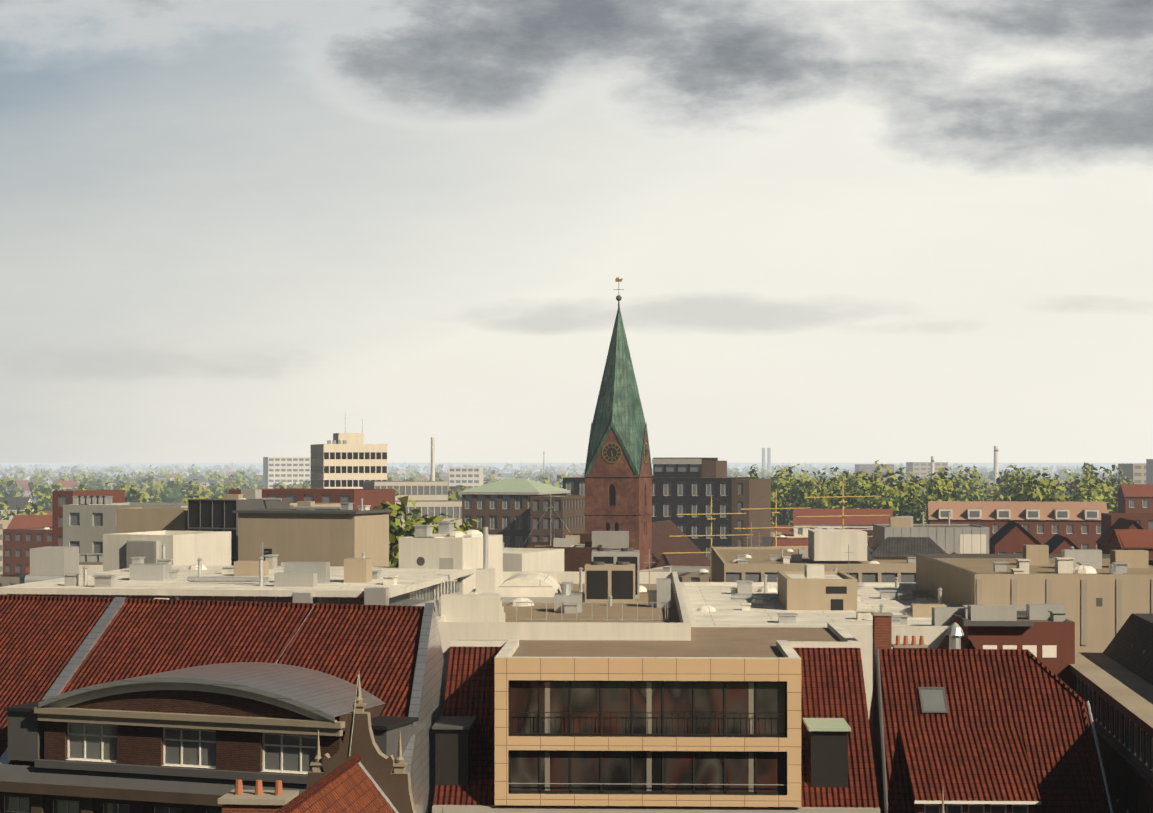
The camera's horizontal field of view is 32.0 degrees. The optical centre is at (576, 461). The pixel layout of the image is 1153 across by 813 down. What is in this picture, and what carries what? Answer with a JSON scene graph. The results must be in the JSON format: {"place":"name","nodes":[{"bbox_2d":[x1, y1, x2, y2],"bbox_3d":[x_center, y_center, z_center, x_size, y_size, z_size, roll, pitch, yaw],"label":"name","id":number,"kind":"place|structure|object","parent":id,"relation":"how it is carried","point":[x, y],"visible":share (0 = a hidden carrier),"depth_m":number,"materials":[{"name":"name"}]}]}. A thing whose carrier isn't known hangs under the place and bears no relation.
{"place":"outdoors","nodes":[
{"label":"outdoors","id":0,"kind":"place"},
{"bbox_2d":[0,595,446,812],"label":"building","id":1,"kind":"structure","parent":0,"point":[121,705],"depth_m":86.97,"materials":[{"name":"tile"}]},
{"bbox_2d":[218,671,443,812],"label":"ornate gable","id":2,"kind":"structure","parent":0,"point":[355,773],"depth_m":63.28,"materials":[{"name":"stone"}]},
{"bbox_2d":[0,463,1144,575],"bbox_3d":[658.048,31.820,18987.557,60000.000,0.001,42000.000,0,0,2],"label":"ground","id":3,"kind":"structure","parent":0,"point":[742,465],"depth_m":18683.54,"materials":[{"name":"green plant"}]},
{"bbox_2d":[0,465,1118,594],"bbox_3d":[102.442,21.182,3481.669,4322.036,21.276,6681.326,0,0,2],"label":"houses","id":4,"kind":"structure","parent":3,"relation":"on","point":[21,536],"depth_m":493.05,"materials":[{"name":"red brick"}]},
{"bbox_2d":[0,462,1145,525],"bbox_3d":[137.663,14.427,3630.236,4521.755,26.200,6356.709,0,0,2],"label":"tree crowns","id":5,"kind":"object","parent":3,"relation":"on","point":[43,493],"visible":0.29,"depth_m":1840.01,"materials":[{"name":"green plant"}]},
{"bbox_2d":[0,488,1152,717],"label":"roofscape","id":6,"kind":"object","parent":3,"relation":"on","point":[934,582],"visible":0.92,"depth_m":128.91,"materials":[{"name":"white paint"}]},
{"bbox_2d":[584,277,709,569],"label":"church tower","id":7,"kind":"structure","parent":3,"relation":"on","point":[618,475],"depth_m":330.05,"materials":[{"name":"red brick"},{"name":"copper patina"}]},
{"bbox_2d":[432,623,879,812],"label":"glass building","id":8,"kind":"structure","parent":3,"relation":"on","point":[740,720],"depth_m":87.30,"materials":[{"name":"stone"}]},
{"bbox_2d":[263,419,1152,559],"bbox_3d":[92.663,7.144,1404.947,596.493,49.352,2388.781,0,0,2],"label":"buildings","id":9,"kind":"structure","parent":3,"relation":"on","point":[512,511],"depth_m":386.88,"materials":[{"name":"beige concrete"}]},
{"bbox_2d":[395,489,1075,555],"bbox_3d":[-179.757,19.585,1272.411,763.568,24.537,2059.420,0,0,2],"label":"tree trunks","id":10,"kind":"object","parent":3,"relation":"on","point":[785,524],"depth_m":489.69,"materials":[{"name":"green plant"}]},
{"bbox_2d":[52,460,1133,566],"bbox_3d":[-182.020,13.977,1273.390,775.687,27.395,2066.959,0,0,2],"label":"trees","id":11,"kind":"object","parent":10,"relation":"on","point":[899,495],"visible":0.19,"depth_m":482.20,"materials":[{"name":"green plant"}]},
{"bbox_2d":[663,479,889,581],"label":"sailing ship masts","id":12,"kind":"object","parent":3,"relation":"on","point":[776,512],"visible":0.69,"depth_m":290.85},
{"bbox_2d":[1069,613,1152,812],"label":"dark wing","id":13,"kind":"structure","parent":3,"relation":"on","point":[1114,683],"depth_m":96.15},
{"bbox_2d":[0,0,1152,462],"label":"sky","id":14,"kind":"structure","parent":0,"point":[232,231],"materials":[{"name":"white"}]},
{"bbox_2d":[869,612,1113,812],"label":"tiled building","id":15,"kind":"structure","parent":0,"point":[959,722],"depth_m":90.52,"materials":[{"name":"red tile"}]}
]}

